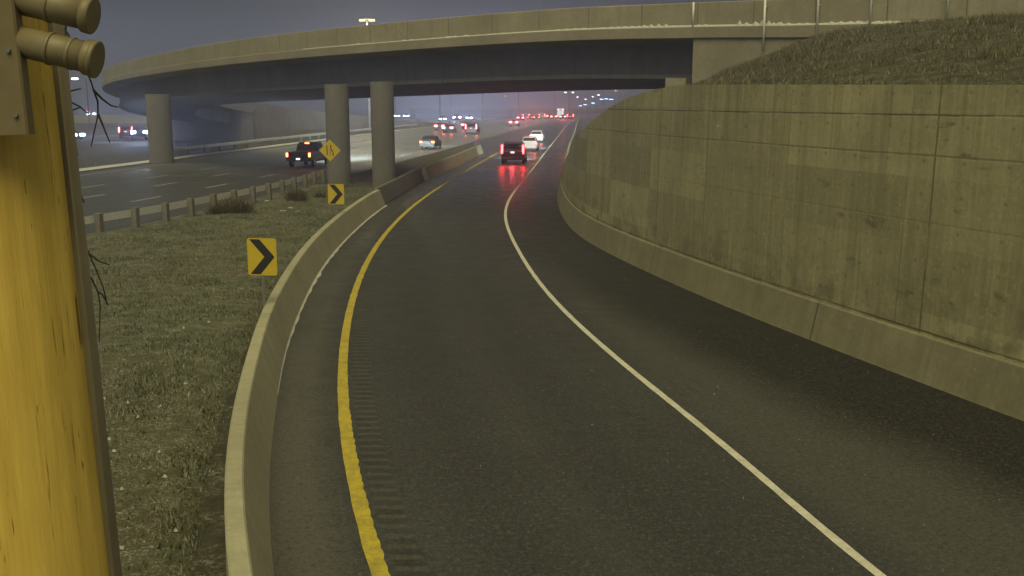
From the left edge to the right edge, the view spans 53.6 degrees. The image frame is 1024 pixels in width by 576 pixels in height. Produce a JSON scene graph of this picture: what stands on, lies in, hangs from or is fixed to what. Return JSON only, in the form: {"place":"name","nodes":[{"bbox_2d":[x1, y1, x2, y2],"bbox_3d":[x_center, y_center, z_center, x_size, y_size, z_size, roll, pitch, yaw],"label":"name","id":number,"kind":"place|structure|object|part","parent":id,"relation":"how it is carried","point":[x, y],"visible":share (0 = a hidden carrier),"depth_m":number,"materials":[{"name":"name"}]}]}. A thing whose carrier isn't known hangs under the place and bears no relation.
{"place":"outdoors","nodes":[
{"label":"outdoors","id":0,"kind":"place"},
{"bbox_2d":[76,118,501,140],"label":"road","id":1,"kind":"structure","parent":0,"point":[100,137],"depth_m":149.00,"materials":[{"name":"grey asphalt"}]},
{"bbox_2d":[75,131,84,139],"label":"car","id":2,"kind":"object","parent":1,"relation":"on","point":[80,136],"visible":0.27,"depth_m":137.87,"materials":[{"name":"paint"}]},
{"bbox_2d":[118,125,135,137],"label":"suv","id":3,"kind":"object","parent":1,"relation":"on","point":[124,129],"visible":0.56,"depth_m":144.42,"materials":[{"name":"grey paint"}]},
{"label":"rear window","id":4,"kind":"part","parent":3,"relation":"part of","materials":[{"name":"black glass"}]},
{"bbox_2d":[131,126,147,139],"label":"pickup truck","id":5,"kind":"object","parent":1,"relation":"on","point":[137,131],"visible":0.99,"depth_m":137.92,"materials":[{"name":"black paint"}]},
{"bbox_2d":[80,118,559,233],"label":"highway road","id":6,"kind":"structure","parent":0,"point":[121,189],"depth_m":72.99,"materials":[{"name":"grey asphalt"}]},
{"bbox_2d":[80,118,511,175],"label":"highway far edge line","id":7,"kind":"object","parent":6,"relation":"on","point":[228,155],"visible":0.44,"depth_m":92.54,"materials":[{"name":"paint"}]},
{"bbox_2d":[286,142,326,166],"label":"pickup truck","id":8,"kind":"object","parent":6,"relation":"on","point":[305,152],"visible":0.83,"depth_m":80.04,"materials":[{"name":"black paint"}]},
{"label":"rear window","id":9,"kind":"part","parent":8,"relation":"part of","materials":[{"name":"black glass"}]},
{"bbox_2d":[83,120,529,201],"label":"lane dashes","id":10,"kind":"object","parent":6,"relation":"on","point":[228,173],"visible":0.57,"depth_m":69.90,"materials":[{"name":"paint"}]},
{"bbox_2d":[419,135,441,148],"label":"car","id":11,"kind":"object","parent":6,"relation":"on","point":[425,141],"visible":1,"depth_m":110.40,"materials":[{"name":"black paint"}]},
{"bbox_2d":[434,122,445,130],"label":"car","id":12,"kind":"object","parent":6,"relation":"on","point":[439,125],"visible":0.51,"depth_m":183.84,"materials":[{"name":"grey paint"}]},
{"bbox_2d":[351,121,541,167],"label":"highway edge line","id":13,"kind":"object","parent":6,"relation":"on","point":[443,145],"visible":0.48,"depth_m":123.71,"materials":[{"name":"paint"}]},
{"bbox_2d":[442,124,456,132],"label":"car","id":14,"kind":"object","parent":6,"relation":"on","point":[452,128],"visible":1,"depth_m":170.60,"materials":[{"name":"paint"}]},
{"bbox_2d":[461,121,471,128],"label":"car","id":15,"kind":"object","parent":6,"relation":"on","point":[464,123],"visible":0.36,"depth_m":194.22,"materials":[{"name":"paint"}]},
{"bbox_2d":[465,123,479,133],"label":"suv","id":16,"kind":"object","parent":6,"relation":"on","point":[472,127],"visible":0.99,"depth_m":164.11,"materials":[{"name":"grey paint"}]},
{"bbox_2d":[509,119,519,125],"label":"car","id":17,"kind":"object","parent":6,"relation":"on","point":[514,122],"visible":1,"depth_m":219.25,"materials":[{"name":"silver paint"}]},
{"bbox_2d":[517,116,524,120],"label":"car","id":18,"kind":"object","parent":6,"relation":"on","point":[520,118],"visible":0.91,"depth_m":286.08,"materials":[{"name":"black paint"}]},
{"bbox_2d":[539,113,545,118],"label":"suv","id":19,"kind":"object","parent":6,"relation":"on","point":[541,115],"visible":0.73,"depth_m":317.55,"materials":[{"name":"silver paint"}]},
{"bbox_2d":[557,109,563,117],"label":"box truck","id":20,"kind":"object","parent":6,"relation":"on","point":[560,112],"visible":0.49,"depth_m":328.13,"materials":[{"name":"white paint"}]},
{"bbox_2d":[73,111,599,575],"bbox_3d":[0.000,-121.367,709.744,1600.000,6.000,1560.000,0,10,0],"label":"ground","id":21,"kind":"structure","parent":0,"point":[211,545],"depth_m":16.77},
{"bbox_2d":[71,76,89,129],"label":"street lamp","id":22,"kind":"object","parent":21,"relation":"on","point":[74,78],"visible":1,"depth_m":196.30,"materials":[{"name":"metal"}]},
{"bbox_2d":[73,115,146,122],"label":"raised road wall","id":23,"kind":"structure","parent":21,"relation":"on","point":[116,119],"depth_m":258.48,"materials":[{"name":"concrete"}]},
{"bbox_2d":[87,110,95,114],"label":"suv","id":24,"kind":"object","parent":23,"relation":"on","point":[91,112],"visible":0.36,"depth_m":263.25,"materials":[{"name":"grey paint"}]},
{"bbox_2d":[86,184,372,575],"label":"grass verge","id":25,"kind":"object","parent":21,"relation":"on","point":[145,543],"depth_m":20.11,"materials":[{"name":"green plant"}]},
{"bbox_2d":[0,0,121,575],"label":"utility pole","id":26,"kind":"object","parent":25,"relation":"on","point":[57,512],"visible":1,"depth_m":2.29,"materials":[{"name":"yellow wood"}]},
{"bbox_2d":[64,26,117,341],"bbox_3d":[-3.840,0.353,9.213,0.711,6.097,0.261,0,10,0],"label":"bare sapling","id":27,"kind":"object","parent":25,"relation":"on","point":[96,94],"visible":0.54,"depth_m":8.98,"materials":[{"name":"brown plant"}]},
{"bbox_2d":[103,200,298,548],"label":"snow","id":28,"kind":"structure","parent":25,"relation":"on","point":[121,488],"depth_m":14.45,"materials":[{"name":"white snow"}]},
{"bbox_2d":[84,170,326,232],"bbox_3d":[-14.822,-3.800,46.915,2.190,1.111,42.731,2,11,11],"label":"guardrail","id":29,"kind":"object","parent":25,"relation":"on","point":[99,219],"visible":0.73,"depth_m":44.85,"materials":[{"name":"metal"}]},
{"bbox_2d":[201,202,229,214],"bbox_3d":[-13.336,-3.620,45.712,1.550,0.640,1.271,2,11,10],"label":"dead shrub","id":30,"kind":"object","parent":25,"relation":"on","point":[212,210],"visible":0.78,"depth_m":45.60,"materials":[{"name":"brown plant"}]},
{"bbox_2d":[205,196,256,213],"bbox_3d":[-12.772,-3.898,46.133,2.870,1.016,1.985,0,10,0],"label":"dead shrub","id":31,"kind":"object","parent":25,"relation":"on","point":[240,206],"visible":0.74,"depth_m":45.92,"materials":[{"name":"brown plant"}]},
{"bbox_2d":[247,238,276,307],"bbox_3d":[-5.232,0.246,21.412,0.633,2.622,0.052,1,10,7],"label":"chevron sign","id":32,"kind":"object","parent":25,"relation":"on","point":[262,256],"visible":0.92,"depth_m":21.23,"materials":[{"name":"metal"}]},
{"bbox_2d":[279,182,314,200],"bbox_3d":[-11.135,-4.961,52.069,1.821,1.046,1.672,7,12,33],"label":"dead shrub","id":33,"kind":"object","parent":25,"relation":"on","point":[296,195],"visible":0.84,"depth_m":51.94,"materials":[{"name":"brown plant"}]},
{"bbox_2d":[312,189,327,197],"bbox_3d":[-10.204,-5.061,54.000,1.245,0.531,1.444,-4,11,-19],"label":"dead shrub","id":34,"kind":"object","parent":25,"relation":"on","point":[317,194],"visible":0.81,"depth_m":53.80,"materials":[{"name":"brown plant"}]},
{"bbox_2d":[319,139,340,204],"bbox_3d":[-9.002,-5.554,50.348,1.090,3.637,0.068,1,10,3],"label":"merge sign","id":35,"kind":"object","parent":25,"relation":"on","point":[329,150],"visible":0.94,"depth_m":50.10,"materials":[{"name":"metal"}]},
{"bbox_2d":[328,184,343,214],"bbox_3d":[-6.735,-2.820,38.946,0.624,2.353,0.052,1,10,4],"label":"chevron sign","id":36,"kind":"object","parent":25,"relation":"on","point":[335,194],"visible":0.87,"depth_m":38.78,"materials":[{"name":"metal"}]},
{"bbox_2d":[372,168,424,204],"bbox_3d":[-6.337,-5.814,58.216,0.520,1.120,16.422,0,10,2],"label":"concrete barrier","id":37,"kind":"object","parent":25,"relation":"on","point":[395,188],"visible":0.8,"depth_m":56.98,"materials":[{"name":"grey concrete"}]},
{"bbox_2d":[78,120,487,168],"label":"median strip","id":38,"kind":"object","parent":21,"relation":"on","point":[111,159],"visible":0.41,"depth_m":100.43,"materials":[{"name":"grey concrete"}]},
{"bbox_2d":[79,126,433,170],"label":"snow","id":39,"kind":"structure","parent":38,"relation":"on","point":[130,163],"depth_m":100.05,"materials":[{"name":"white snow"}]},
{"bbox_2d":[173,118,476,153],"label":"guardrail","id":40,"kind":"object","parent":38,"relation":"on","point":[233,143],"visible":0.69,"depth_m":122.18,"materials":[{"name":"metal"}]},
{"bbox_2d":[359,19,374,130],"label":"street lamp","id":41,"kind":"object","parent":38,"relation":"on","point":[364,20],"visible":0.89,"depth_m":176.87,"materials":[{"name":"metal"}]},
{"bbox_2d":[249,110,421,138],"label":"embankment wall","id":42,"kind":"structure","parent":21,"relation":"on","point":[266,125],"depth_m":154.16,"materials":[{"name":"concrete"}]},
{"bbox_2d":[317,142,474,185],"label":"verge strip","id":43,"kind":"object","parent":21,"relation":"on","point":[362,178],"visible":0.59,"depth_m":82.99,"materials":[{"name":"green plant"}]},
{"bbox_2d":[439,95,440,120],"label":"light mast","id":44,"kind":"object","parent":21,"relation":"on","point":[439,110],"depth_m":256.12,"materials":[{"name":"metal"}]},
{"bbox_2d":[410,108,607,117],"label":"overpass","id":45,"kind":"object","parent":21,"relation":"on","point":[508,111],"visible":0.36,"depth_m":545.80,"materials":[{"name":"concrete"}]},
{"bbox_2d":[102,0,1023,187],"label":"overpass bridge","id":46,"kind":"structure","parent":21,"relation":"on","point":[621,47],"depth_m":57.98,"materials":[{"name":"concrete"}]},
{"bbox_2d":[562,85,1023,365],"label":"retaining wall","id":47,"kind":"structure","parent":21,"relation":"on","point":[708,188],"depth_m":20.82,"materials":[{"name":"concrete"}]},
{"bbox_2d":[64,0,750,110],"label":"sky","id":48,"kind":"structure","parent":0,"point":[147,22],"materials":[{"name":"grey"}]},
{"bbox_2d":[453,114,460,119],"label":"pickup truck","id":49,"kind":"object","parent":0,"point":[456,117],"visible":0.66,"depth_m":279.40,"materials":[{"name":"black paint"}]},
{"bbox_2d":[567,114,573,119],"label":"suv","id":50,"kind":"object","parent":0,"point":[570,116],"visible":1,"depth_m":307.72,"materials":[{"name":"paint"}]},
{"bbox_2d":[269,118,1023,575],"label":"ramp road","id":51,"kind":"structure","parent":0,"point":[471,456],"depth_m":15.79,"materials":[{"name":"grey asphalt"}]},
{"bbox_2d":[224,190,384,575],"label":"concrete barrier","id":52,"kind":"object","parent":51,"relation":"on","point":[246,509],"visible":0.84,"depth_m":15.18,"materials":[{"name":"grey concrete"}]},
{"bbox_2d":[277,205,386,392],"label":"snow","id":53,"kind":"structure","parent":51,"relation":"on","point":[315,281],"depth_m":28.21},
{"bbox_2d":[337,151,500,575],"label":"yellow line","id":54,"kind":"object","parent":51,"relation":"on","point":[373,550],"visible":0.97,"depth_m":14.91,"materials":[{"name":"paint"}]},
{"bbox_2d":[422,145,482,180],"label":"concrete barrier","id":55,"kind":"object","parent":51,"relation":"on","point":[433,170],"visible":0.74,"depth_m":77.93,"materials":[{"name":"grey concrete"}]},
{"bbox_2d":[501,141,526,163],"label":"suv","id":56,"kind":"object","parent":51,"relation":"on","point":[513,150],"visible":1,"depth_m":83.82,"materials":[{"name":"black paint"}]},
{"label":"rear window","id":57,"kind":"part","parent":56,"relation":"part of","materials":[{"name":"black glass"}]},
{"bbox_2d":[522,136,538,150],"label":"car","id":58,"kind":"object","parent":51,"relation":"on","point":[530,142],"visible":0.6,"depth_m":106.49,"materials":[{"name":"white paint"}]},
{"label":"rear window","id":59,"kind":"part","parent":58,"relation":"part of","materials":[{"name":"black glass"}]},
{"bbox_2d":[529,131,544,141],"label":"car","id":60,"kind":"object","parent":51,"relation":"on","point":[539,135],"visible":0.62,"depth_m":129.47,"materials":[{"name":"white paint"}]},
{"bbox_2d":[558,116,579,184],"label":"concrete barrier","id":61,"kind":"object","parent":51,"relation":"on","point":[572,141],"visible":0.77,"depth_m":119.60,"materials":[{"name":"grey concrete"}]},
{"bbox_2d":[504,119,885,575],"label":"white line","id":62,"kind":"object","parent":51,"relation":"on","point":[834,538],"visible":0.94,"depth_m":15.31,"materials":[{"name":"paint"}]},
{"bbox_2d":[557,173,1023,420],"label":"concrete barrier","id":63,"kind":"object","parent":51,"relation":"on","point":[987,381],"visible":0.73,"depth_m":20.96,"materials":[{"name":"grey concrete"}]},
{"bbox_2d":[684,9,1023,84],"bbox_3d":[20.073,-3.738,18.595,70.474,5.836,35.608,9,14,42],"label":"grass bank","id":64,"kind":"structure","parent":0,"point":[908,77],"depth_m":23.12,"materials":[{"name":"green plant"}]}
]}

